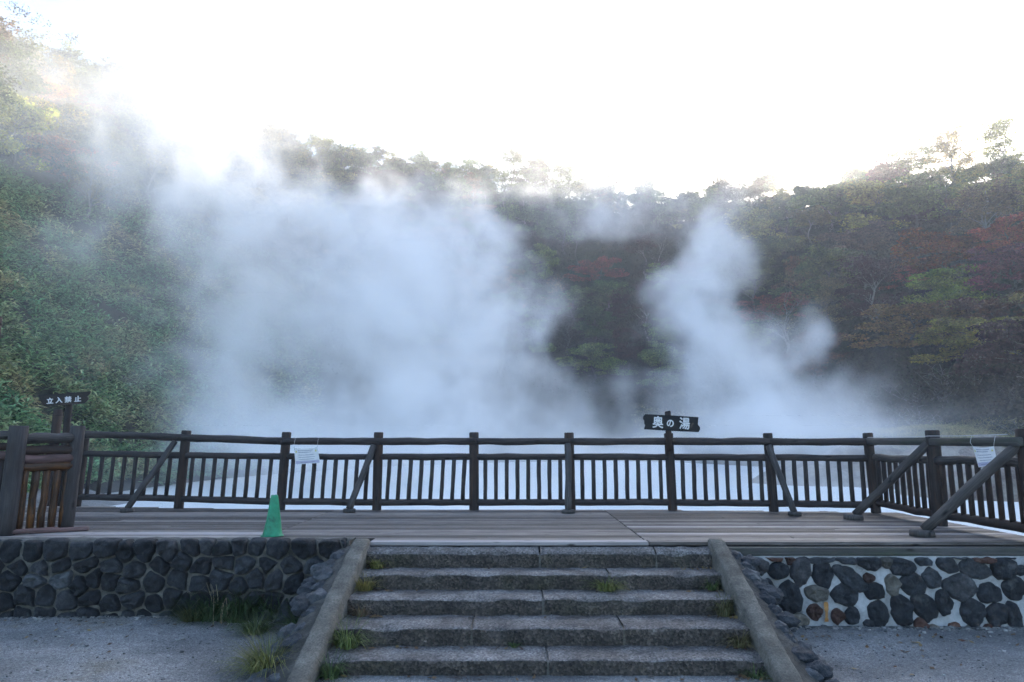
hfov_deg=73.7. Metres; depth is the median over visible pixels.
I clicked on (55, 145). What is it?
broadleaf tree
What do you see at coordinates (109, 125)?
woodland tree
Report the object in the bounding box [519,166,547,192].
crest tree
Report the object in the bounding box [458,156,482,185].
ridge tree
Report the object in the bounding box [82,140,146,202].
woodland tree
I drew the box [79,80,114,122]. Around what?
woodland tree
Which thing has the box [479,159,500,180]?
ridge tree
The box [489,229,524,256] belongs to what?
woodland tree
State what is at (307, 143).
crest tree
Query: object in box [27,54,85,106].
broadleaf tree
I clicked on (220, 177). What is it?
woodland tree
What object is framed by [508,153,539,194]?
ridge tree
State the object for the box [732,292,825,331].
broadleaf tree
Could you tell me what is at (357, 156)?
crest tree
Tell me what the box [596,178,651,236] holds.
woodland tree
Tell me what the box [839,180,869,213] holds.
crest tree
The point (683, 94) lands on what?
sky
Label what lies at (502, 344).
woodland tree
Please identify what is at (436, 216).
woodland tree
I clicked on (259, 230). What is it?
woodland tree
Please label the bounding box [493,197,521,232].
woodland tree
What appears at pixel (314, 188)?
woodland tree
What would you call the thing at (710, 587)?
grass tuft
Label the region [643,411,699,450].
name sign
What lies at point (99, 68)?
crest tree
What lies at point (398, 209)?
woodland tree
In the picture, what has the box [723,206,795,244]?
woodland tree
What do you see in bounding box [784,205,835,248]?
woodland tree
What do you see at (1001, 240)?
maple tree
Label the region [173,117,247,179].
woodland tree
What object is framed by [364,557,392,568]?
grass tuft
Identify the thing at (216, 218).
woodland tree
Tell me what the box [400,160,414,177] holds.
crest tree
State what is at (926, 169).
crest tree
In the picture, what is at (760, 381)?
undergrowth
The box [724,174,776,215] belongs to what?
ridge tree
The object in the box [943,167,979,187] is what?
crest tree
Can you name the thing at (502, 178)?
crest tree
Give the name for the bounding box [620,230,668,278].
woodland tree
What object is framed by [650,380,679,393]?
twiggy shrub
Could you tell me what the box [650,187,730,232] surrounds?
woodland tree
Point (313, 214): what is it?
woodland tree
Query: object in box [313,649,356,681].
grass tuft
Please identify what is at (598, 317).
broadleaf tree
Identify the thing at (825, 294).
woodland tree
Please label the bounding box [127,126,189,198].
woodland tree
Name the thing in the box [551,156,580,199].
ridge tree
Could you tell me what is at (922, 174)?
crest tree
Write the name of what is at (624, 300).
woodland tree
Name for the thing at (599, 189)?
ridge tree
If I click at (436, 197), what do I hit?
woodland tree
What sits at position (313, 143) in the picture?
ridge tree
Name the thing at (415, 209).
woodland tree
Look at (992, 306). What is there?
broadleaf tree
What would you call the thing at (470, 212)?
woodland tree
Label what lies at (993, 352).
woodland tree
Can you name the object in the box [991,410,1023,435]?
twiggy shrub
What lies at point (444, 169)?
woodland tree
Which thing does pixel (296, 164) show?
woodland tree
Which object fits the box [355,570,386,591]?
grass tuft
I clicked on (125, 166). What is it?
woodland tree
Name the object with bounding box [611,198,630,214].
crest tree
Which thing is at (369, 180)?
woodland tree
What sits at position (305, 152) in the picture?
crest tree
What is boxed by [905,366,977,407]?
twiggy shrub
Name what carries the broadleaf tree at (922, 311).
on the hills
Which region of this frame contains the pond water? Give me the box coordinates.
[106,461,1023,535]
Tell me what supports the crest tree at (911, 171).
on the hills
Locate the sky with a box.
[0,0,1023,212]
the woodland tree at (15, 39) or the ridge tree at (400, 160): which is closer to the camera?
the woodland tree at (15, 39)
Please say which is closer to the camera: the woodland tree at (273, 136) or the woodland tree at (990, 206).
the woodland tree at (990, 206)
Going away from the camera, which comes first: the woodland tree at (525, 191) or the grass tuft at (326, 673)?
the grass tuft at (326, 673)
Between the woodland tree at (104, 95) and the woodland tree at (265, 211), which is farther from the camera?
the woodland tree at (265, 211)
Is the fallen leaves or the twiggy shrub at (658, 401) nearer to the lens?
the fallen leaves
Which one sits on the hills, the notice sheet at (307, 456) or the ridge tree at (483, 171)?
the ridge tree at (483, 171)
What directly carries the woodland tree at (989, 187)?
on the hills
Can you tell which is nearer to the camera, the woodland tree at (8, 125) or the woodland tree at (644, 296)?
the woodland tree at (8, 125)
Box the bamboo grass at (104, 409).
[0,158,328,499]
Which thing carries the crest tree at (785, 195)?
on the hills
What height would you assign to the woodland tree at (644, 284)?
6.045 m
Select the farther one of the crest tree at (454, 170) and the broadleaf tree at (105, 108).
the crest tree at (454, 170)
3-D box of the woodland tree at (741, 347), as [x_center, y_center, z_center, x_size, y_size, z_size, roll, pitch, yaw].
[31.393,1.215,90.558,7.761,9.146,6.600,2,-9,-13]
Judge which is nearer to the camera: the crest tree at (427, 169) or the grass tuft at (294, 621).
the grass tuft at (294, 621)
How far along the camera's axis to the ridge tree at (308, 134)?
143.44 m
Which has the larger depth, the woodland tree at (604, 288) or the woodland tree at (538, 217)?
the woodland tree at (538, 217)
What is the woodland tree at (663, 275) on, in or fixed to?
on the hills
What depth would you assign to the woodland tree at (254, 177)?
114.22 m
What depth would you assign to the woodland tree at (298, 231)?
98.90 m
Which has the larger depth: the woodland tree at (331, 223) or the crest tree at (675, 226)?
the crest tree at (675, 226)
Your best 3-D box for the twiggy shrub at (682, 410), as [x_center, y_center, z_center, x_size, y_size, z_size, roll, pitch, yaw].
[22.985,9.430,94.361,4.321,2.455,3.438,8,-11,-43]
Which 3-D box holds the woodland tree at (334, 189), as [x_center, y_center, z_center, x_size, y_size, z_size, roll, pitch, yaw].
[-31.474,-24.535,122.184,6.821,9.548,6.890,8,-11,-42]
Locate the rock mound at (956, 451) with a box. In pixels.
[854,445,975,488]
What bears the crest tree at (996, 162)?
on the hills
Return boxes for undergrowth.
[0,69,1023,428]
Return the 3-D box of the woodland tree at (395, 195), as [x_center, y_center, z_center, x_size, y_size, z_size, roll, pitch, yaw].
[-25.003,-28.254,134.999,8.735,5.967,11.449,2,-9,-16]
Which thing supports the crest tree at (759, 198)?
on the hills
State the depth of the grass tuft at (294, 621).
7.00 m
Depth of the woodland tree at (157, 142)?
86.96 m
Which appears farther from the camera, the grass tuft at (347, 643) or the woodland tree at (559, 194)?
the woodland tree at (559, 194)
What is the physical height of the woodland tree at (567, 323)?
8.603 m
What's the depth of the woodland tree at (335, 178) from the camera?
127.09 m
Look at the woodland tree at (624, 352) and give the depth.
104.50 m
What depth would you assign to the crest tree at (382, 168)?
141.59 m
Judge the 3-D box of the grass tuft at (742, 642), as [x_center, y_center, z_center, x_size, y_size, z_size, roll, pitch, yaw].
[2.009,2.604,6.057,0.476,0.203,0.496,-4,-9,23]
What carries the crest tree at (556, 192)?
on the hills
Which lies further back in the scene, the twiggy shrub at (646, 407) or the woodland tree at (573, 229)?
the woodland tree at (573, 229)
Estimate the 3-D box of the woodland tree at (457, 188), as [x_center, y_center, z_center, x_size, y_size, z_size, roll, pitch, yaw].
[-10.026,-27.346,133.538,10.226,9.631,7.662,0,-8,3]
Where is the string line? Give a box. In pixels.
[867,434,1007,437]
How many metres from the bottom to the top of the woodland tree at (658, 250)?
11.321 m
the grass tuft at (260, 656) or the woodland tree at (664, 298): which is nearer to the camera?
the grass tuft at (260, 656)
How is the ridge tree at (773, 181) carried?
on the hills
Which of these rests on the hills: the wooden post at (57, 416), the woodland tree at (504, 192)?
the woodland tree at (504, 192)
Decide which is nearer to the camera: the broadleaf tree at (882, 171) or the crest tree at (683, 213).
the broadleaf tree at (882, 171)
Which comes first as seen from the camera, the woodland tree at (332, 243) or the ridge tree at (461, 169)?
the woodland tree at (332, 243)
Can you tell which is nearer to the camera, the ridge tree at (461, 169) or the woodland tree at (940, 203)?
the woodland tree at (940, 203)
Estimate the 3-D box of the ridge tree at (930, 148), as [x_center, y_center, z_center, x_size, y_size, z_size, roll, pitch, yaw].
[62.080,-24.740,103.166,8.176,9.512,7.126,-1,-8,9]
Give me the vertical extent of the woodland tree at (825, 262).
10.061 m
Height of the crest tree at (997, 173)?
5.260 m
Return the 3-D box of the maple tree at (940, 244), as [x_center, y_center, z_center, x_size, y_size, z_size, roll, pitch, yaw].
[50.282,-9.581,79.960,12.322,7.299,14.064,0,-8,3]
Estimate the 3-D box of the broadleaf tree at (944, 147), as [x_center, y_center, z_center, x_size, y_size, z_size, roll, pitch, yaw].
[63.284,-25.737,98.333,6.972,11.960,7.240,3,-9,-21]
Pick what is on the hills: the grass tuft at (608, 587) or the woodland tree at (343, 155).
the woodland tree at (343, 155)
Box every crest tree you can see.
[80,58,116,97]
[244,128,271,152]
[290,138,312,153]
[297,145,313,157]
[335,146,359,171]
[348,150,372,174]
[372,164,398,174]
[381,158,410,172]
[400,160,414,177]
[413,159,432,175]
[441,162,466,182]
[462,166,477,179]
[478,180,499,196]
[489,170,512,193]
[506,181,529,197]
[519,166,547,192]
[547,183,570,202]
[566,174,590,199]
[584,192,597,204]
[594,189,616,204]
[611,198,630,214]
[627,190,650,209]
[669,209,686,228]
[676,194,694,223]
[691,198,720,222]
[723,197,764,219]
[737,187,776,207]
[749,201,777,220]
[764,189,793,216]
[788,211,808,229]
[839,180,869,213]
[896,167,923,186]
[902,172,950,198]
[925,166,954,180]
[928,160,977,187]
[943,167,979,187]
[947,152,991,188]
[969,152,1019,180]
[987,170,1019,179]
[993,160,1022,181]
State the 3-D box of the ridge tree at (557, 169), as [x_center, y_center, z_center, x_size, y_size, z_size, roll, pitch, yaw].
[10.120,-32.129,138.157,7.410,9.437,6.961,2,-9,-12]
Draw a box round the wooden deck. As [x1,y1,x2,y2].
[0,506,1023,555]
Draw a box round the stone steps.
[287,538,802,681]
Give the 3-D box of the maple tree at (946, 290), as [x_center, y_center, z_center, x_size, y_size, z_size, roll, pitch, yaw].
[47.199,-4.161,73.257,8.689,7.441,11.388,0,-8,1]
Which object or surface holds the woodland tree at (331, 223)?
on the hills
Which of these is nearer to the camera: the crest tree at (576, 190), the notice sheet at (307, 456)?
the notice sheet at (307, 456)
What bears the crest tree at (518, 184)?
on the hills
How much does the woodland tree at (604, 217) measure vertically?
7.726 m
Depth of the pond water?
37.34 m
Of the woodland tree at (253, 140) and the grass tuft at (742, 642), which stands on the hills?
the woodland tree at (253, 140)
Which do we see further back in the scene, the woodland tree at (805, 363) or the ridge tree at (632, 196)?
the ridge tree at (632, 196)
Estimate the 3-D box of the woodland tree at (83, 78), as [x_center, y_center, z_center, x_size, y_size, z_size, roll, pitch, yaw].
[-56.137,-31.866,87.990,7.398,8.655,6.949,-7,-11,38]
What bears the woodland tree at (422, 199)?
on the hills
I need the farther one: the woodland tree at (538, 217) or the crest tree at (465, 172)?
the crest tree at (465, 172)
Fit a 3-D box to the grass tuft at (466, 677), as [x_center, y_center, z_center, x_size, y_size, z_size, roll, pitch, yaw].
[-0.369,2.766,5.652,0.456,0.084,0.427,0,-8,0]
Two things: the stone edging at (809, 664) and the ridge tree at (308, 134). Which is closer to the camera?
the stone edging at (809, 664)
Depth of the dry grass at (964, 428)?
63.87 m
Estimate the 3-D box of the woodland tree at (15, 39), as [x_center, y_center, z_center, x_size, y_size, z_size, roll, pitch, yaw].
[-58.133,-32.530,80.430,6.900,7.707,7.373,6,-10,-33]
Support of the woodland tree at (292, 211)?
on the hills
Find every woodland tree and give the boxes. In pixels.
[0,16,20,70]
[0,34,45,130]
[0,35,49,71]
[0,53,18,90]
[0,62,24,130]
[2,62,55,106]
[2,77,49,161]
[8,8,55,65]
[31,103,141,170]
[49,124,141,217]
[56,58,108,105]
[57,100,148,165]
[62,142,147,207]
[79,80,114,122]
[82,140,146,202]
[112,109,173,150]
[115,115,189,197]
[117,81,153,131]
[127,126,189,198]
[133,86,190,155]
[138,112,177,157]
[138,149,211,215]
[151,132,215,197]
[153,127,192,164]
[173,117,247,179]
[178,187,223,235]
[182,171,245,228]
[183,187,256,252]
[184,178,225,225]
[189,130,247,187]
[194,131,256,188]
[213,213,312,258]
[219,192,264,249]
[220,187,286,233]
[225,181,282,215]
[230,150,284,187]
[235,128,268,156]
[236,141,274,186]
[248,136,297,194]
[253,121,296,150]
[260,212,333,265]
[262,184,319,218]
[266,143,312,182]
[267,204,315,237]
[269,149,310,190]
[271,170,298,190]
[273,187,324,242]
[281,172,314,199]
[285,167,333,227]
[289,187,332,243]
[294,169,327,197]
[299,157,327,185]
[300,159,348,186]
[300,207,339,257]
[302,133,339,171]
[303,217,356,246]
[306,249,390,332]
[311,170,363,201]
[316,213,353,258]
[318,149,355,173]
[318,182,358,205]
[325,139,357,172]
[333,183,365,218]
[337,223,408,300]
[346,193,384,236]
[347,166,403,198]
[347,296,391,353]
[351,172,387,212]
[357,183,402,215]
[364,236,415,266]
[365,180,406,199]
[371,182,414,226]
[374,169,408,185]
[376,184,423,237]
[379,176,407,189]
[380,201,420,224]
[397,168,427,200]
[401,182,424,207]
[408,187,450,212]
[416,190,455,226]
[420,174,446,201]
[420,201,449,225]
[433,157,456,180]
[437,179,485,207]
[450,204,506,232]
[459,239,528,267]
[461,171,491,207]
[470,175,502,207]
[475,205,510,239]
[480,265,525,318]
[482,252,519,277]
[482,296,532,376]
[485,230,540,271]
[485,251,517,303]
[486,309,539,364]
[487,183,519,222]
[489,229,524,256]
[489,283,532,340]
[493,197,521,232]
[495,261,544,288]
[504,183,541,225]
[512,318,556,362]
[513,209,558,247]
[523,243,560,288]
[532,285,604,324]
[536,274,573,329]
[542,193,585,254]
[546,183,581,224]
[546,313,596,355]
[549,196,601,223]
[556,206,600,264]
[556,342,637,382]
[571,202,638,242]
[575,279,630,310]
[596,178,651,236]
[599,312,661,346]
[600,287,661,320]
[608,326,647,369]
[620,200,668,251]
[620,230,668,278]
[625,280,673,303]
[626,285,661,338]
[631,230,681,275]
[635,343,687,395]
[636,274,680,345]
[644,263,703,296]
[644,317,684,373]
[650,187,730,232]
[652,283,693,319]
[662,296,738,337]
[670,259,716,301]
[684,194,724,240]
[688,228,747,259]
[688,258,740,296]
[698,303,743,357]
[722,234,806,276]
[722,250,783,309]
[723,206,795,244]
[726,317,777,373]
[744,270,818,362]
[768,244,869,308]
[770,195,800,237]
[778,178,874,231]
[782,329,850,390]
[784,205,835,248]
[791,271,856,333]
[826,258,904,303]
[836,254,913,320]
[837,176,911,232]
[866,174,960,229]
[919,167,983,234]
[939,173,1023,242]
[940,174,1023,222]
[949,318,1023,377]
[997,291,1023,326]
[1004,158,1023,207]
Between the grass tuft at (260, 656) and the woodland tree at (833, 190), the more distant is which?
the woodland tree at (833, 190)
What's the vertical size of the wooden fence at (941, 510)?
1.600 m
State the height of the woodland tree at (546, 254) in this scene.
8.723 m
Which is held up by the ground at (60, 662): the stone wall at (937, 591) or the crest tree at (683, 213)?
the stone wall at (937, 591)
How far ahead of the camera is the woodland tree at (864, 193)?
96.98 m
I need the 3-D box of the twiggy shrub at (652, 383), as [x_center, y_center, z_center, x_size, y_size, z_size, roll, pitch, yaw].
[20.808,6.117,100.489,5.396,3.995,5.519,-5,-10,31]
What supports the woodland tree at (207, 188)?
on the hills
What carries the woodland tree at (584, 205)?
on the hills
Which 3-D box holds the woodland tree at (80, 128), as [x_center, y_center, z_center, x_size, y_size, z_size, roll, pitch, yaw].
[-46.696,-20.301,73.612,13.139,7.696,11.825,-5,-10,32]
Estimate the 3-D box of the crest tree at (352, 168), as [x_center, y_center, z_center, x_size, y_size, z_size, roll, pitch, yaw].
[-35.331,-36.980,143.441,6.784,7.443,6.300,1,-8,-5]
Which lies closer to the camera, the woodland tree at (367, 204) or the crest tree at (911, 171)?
the crest tree at (911, 171)
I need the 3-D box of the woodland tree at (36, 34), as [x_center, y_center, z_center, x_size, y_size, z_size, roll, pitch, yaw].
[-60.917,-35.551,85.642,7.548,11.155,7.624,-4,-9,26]
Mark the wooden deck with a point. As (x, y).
(784, 533)
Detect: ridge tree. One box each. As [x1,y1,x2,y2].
[4,1,51,63]
[33,36,73,62]
[43,32,82,66]
[46,38,94,83]
[279,131,303,152]
[300,131,322,154]
[305,130,335,156]
[334,143,360,168]
[351,145,382,173]
[352,141,373,171]
[367,145,388,173]
[376,147,402,170]
[386,157,413,179]
[399,149,435,183]
[425,158,443,175]
[438,157,453,180]
[446,163,467,180]
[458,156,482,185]
[471,162,496,188]
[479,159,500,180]
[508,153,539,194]
[520,151,556,191]
[529,156,558,198]
[545,158,580,189]
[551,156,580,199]
[575,180,594,200]
[581,171,602,197]
[591,185,615,205]
[595,167,626,210]
[614,187,628,208]
[623,189,648,217]
[629,174,662,207]
[649,198,665,227]
[660,196,672,222]
[684,195,701,225]
[702,184,723,219]
[706,171,735,219]
[711,179,747,222]
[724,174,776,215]
[730,181,766,212]
[748,169,786,209]
[768,185,793,217]
[790,184,816,210]
[815,193,838,215]
[832,159,870,214]
[856,166,872,183]
[896,141,950,177]
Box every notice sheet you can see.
[294,437,319,463]
[970,436,995,466]
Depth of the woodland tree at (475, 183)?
135.33 m
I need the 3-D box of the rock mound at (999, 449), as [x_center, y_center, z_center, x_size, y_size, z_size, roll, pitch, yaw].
[33.000,8.450,47.273,20.800,3.870,13.000,0,-8,0]
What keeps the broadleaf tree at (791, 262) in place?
on the hills
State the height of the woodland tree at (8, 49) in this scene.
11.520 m
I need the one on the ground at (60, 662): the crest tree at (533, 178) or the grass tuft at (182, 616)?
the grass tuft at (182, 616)
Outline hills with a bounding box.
[0,99,1023,493]
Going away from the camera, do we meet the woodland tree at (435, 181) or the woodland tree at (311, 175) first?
the woodland tree at (311, 175)
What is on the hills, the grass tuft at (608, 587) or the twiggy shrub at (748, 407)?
the twiggy shrub at (748, 407)
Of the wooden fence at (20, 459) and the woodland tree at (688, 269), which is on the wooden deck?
the wooden fence at (20, 459)
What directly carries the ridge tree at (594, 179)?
on the hills
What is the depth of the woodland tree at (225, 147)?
100.53 m
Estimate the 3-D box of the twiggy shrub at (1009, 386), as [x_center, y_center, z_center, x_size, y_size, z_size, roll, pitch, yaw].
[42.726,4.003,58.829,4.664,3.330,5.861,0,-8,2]
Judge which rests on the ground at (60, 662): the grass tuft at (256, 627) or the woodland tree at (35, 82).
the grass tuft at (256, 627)
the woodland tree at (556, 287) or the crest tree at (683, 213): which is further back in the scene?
the crest tree at (683, 213)
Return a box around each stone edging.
[245,545,350,681]
[727,546,839,681]
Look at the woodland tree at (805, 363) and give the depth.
78.36 m
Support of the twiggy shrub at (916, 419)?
on the hills
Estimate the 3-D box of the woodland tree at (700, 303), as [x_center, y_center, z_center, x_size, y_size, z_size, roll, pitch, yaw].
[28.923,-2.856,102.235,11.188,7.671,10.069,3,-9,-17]
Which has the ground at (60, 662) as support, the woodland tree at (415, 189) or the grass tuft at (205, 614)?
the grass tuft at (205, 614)
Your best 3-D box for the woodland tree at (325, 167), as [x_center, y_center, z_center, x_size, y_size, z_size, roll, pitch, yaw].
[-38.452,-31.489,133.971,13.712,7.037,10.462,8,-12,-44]
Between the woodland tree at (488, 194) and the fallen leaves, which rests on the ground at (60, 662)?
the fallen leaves
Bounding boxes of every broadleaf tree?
[0,86,60,172]
[17,132,120,185]
[20,96,89,159]
[25,72,77,106]
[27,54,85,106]
[63,92,129,134]
[489,141,531,182]
[563,256,628,281]
[571,306,616,342]
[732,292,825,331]
[770,255,821,294]
[815,219,919,261]
[838,299,976,364]
[862,157,927,184]
[878,132,939,186]
[879,258,930,291]
[907,316,1022,366]
[912,115,979,179]
[940,290,1023,337]
[970,105,1023,178]
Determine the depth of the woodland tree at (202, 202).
86.02 m
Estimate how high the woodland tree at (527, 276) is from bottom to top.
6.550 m
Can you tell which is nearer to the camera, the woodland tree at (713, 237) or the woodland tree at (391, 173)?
the woodland tree at (713, 237)
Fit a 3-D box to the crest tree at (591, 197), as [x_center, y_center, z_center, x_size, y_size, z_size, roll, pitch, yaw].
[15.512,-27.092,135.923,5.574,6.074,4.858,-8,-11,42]
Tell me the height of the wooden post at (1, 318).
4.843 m
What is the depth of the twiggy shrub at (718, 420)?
88.00 m
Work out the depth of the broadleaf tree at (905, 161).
100.03 m
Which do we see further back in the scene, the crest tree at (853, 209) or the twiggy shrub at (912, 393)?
the crest tree at (853, 209)
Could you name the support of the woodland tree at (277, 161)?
on the hills
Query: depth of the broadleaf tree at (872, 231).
89.97 m
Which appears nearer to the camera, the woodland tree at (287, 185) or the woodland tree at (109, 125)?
the woodland tree at (109, 125)
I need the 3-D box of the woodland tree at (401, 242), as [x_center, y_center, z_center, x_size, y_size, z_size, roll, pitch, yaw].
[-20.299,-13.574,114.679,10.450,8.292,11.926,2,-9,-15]
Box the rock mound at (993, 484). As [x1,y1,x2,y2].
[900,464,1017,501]
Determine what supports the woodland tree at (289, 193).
on the hills
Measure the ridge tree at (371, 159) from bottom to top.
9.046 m
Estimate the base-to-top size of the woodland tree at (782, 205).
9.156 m
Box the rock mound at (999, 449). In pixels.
[956,435,1015,457]
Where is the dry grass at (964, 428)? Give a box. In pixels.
[629,403,1023,451]
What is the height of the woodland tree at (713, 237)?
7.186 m
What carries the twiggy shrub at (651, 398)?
on the hills
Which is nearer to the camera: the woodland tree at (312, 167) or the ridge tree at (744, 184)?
the ridge tree at (744, 184)
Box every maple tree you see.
[888,227,1008,269]
[896,264,1001,310]
[959,211,1023,260]
[962,243,1023,294]
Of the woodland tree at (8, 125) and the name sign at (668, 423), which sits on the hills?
the woodland tree at (8, 125)
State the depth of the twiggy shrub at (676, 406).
94.72 m
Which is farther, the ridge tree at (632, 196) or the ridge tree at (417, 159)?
the ridge tree at (417, 159)
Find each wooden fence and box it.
[0,425,88,535]
[69,430,880,515]
[843,429,1023,536]
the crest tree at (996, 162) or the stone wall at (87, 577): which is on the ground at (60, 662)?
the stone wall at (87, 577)
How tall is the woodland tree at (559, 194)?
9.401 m
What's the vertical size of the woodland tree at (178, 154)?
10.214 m
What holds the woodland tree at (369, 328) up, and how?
on the hills
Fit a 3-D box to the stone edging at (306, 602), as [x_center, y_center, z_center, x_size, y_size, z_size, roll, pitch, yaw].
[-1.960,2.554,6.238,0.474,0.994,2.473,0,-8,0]
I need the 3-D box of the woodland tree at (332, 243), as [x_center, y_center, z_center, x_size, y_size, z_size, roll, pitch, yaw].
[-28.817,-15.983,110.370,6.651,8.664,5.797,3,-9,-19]
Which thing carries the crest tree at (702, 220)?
on the hills
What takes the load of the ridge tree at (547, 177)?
on the hills
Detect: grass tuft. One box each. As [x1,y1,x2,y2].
[145,596,224,626]
[162,580,255,627]
[187,586,291,628]
[193,583,240,624]
[200,621,336,681]
[216,606,290,637]
[217,581,292,625]
[260,607,297,637]
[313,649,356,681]
[320,614,379,655]
[347,599,379,617]
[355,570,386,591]
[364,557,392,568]
[443,673,491,681]
[508,642,524,647]
[580,574,627,592]
[700,580,724,590]
[703,588,736,616]
[715,622,755,649]
[733,657,771,681]
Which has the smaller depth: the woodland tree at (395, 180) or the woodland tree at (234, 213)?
the woodland tree at (234, 213)
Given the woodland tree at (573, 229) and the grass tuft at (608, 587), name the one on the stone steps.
the grass tuft at (608, 587)
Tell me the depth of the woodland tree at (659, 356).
98.83 m
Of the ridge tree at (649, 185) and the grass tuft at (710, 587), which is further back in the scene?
the ridge tree at (649, 185)
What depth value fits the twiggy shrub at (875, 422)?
65.75 m
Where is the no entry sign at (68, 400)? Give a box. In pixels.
[38,391,90,505]
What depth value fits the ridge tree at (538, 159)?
137.78 m
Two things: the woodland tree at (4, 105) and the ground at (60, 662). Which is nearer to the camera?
the ground at (60, 662)
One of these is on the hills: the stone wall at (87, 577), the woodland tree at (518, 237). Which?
the woodland tree at (518, 237)
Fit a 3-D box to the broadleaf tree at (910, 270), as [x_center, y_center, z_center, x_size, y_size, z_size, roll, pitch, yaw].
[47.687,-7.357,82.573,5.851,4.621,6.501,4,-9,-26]
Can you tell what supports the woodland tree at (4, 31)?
on the hills
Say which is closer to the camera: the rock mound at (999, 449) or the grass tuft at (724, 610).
the grass tuft at (724, 610)
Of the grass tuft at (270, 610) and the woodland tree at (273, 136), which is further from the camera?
the woodland tree at (273, 136)
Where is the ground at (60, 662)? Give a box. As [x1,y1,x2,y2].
[0,489,1023,681]
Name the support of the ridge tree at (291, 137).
on the hills
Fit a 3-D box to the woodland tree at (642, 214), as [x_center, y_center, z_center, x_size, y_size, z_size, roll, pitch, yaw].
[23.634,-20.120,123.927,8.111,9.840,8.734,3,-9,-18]
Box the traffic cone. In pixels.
[260,495,283,536]
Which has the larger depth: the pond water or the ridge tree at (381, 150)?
the ridge tree at (381, 150)
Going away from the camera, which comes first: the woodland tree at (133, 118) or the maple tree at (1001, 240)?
the maple tree at (1001, 240)
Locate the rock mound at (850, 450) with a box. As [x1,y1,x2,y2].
[752,445,902,486]
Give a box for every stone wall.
[0,537,354,622]
[744,556,1023,627]
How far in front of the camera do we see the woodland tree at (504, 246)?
119.24 m
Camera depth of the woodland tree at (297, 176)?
117.95 m
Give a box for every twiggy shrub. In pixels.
[631,371,672,394]
[636,402,659,416]
[642,394,661,405]
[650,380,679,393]
[652,392,672,412]
[660,396,688,415]
[661,401,691,415]
[705,405,728,423]
[739,398,757,412]
[827,395,895,428]
[840,402,909,428]
[848,395,908,423]
[850,384,885,407]
[871,374,925,406]
[874,391,903,420]
[876,400,950,427]
[899,376,931,396]
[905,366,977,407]
[907,350,977,388]
[923,403,976,425]
[984,367,1023,402]
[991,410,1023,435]
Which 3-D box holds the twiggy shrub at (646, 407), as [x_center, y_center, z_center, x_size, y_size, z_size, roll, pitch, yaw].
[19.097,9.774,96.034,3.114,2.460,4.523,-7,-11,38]
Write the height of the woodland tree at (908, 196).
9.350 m
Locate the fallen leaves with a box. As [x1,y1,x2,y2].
[4,566,1018,680]
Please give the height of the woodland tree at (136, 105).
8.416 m
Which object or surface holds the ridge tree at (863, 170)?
on the hills
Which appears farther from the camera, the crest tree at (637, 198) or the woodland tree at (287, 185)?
the crest tree at (637, 198)
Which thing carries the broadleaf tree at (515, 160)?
on the hills
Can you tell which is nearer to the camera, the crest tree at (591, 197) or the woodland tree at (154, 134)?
the woodland tree at (154, 134)
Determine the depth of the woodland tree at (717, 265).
105.98 m
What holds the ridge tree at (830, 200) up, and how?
on the hills
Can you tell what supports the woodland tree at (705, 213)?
on the hills
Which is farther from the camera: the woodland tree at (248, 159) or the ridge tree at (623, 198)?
the ridge tree at (623, 198)
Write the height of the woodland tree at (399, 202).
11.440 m
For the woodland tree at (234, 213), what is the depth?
92.70 m
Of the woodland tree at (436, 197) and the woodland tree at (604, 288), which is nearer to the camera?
the woodland tree at (604, 288)
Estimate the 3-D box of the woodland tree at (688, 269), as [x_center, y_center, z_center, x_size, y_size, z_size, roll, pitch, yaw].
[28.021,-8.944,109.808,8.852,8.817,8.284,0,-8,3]
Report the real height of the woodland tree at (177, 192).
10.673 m
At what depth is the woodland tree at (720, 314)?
96.92 m
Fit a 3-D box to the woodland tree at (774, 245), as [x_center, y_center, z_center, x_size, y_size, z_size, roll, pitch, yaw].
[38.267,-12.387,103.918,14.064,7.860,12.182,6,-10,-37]
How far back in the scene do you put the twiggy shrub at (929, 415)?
61.03 m
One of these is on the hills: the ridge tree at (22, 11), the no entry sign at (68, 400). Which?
the ridge tree at (22, 11)
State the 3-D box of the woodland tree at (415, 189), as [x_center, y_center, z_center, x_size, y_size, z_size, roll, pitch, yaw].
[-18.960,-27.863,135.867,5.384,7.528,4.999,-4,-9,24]
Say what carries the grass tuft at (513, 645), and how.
on the stone steps
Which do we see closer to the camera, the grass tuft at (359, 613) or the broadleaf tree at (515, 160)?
the grass tuft at (359, 613)
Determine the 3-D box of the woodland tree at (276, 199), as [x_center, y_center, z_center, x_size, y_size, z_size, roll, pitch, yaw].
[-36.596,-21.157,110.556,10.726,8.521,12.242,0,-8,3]
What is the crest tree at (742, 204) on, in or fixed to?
on the hills
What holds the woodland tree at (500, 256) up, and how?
on the hills
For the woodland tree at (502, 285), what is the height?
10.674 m
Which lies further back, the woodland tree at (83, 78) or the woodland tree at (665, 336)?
the woodland tree at (665, 336)
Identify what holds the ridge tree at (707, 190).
on the hills
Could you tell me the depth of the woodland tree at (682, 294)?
108.58 m
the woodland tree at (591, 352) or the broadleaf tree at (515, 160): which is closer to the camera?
the woodland tree at (591, 352)
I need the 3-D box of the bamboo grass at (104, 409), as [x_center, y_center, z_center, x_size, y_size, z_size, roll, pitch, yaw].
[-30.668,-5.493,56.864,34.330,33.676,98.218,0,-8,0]
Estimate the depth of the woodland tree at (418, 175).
137.34 m
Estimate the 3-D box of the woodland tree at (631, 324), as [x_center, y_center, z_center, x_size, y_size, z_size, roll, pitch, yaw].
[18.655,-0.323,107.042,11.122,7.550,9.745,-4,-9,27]
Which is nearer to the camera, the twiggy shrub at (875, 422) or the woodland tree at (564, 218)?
the twiggy shrub at (875, 422)

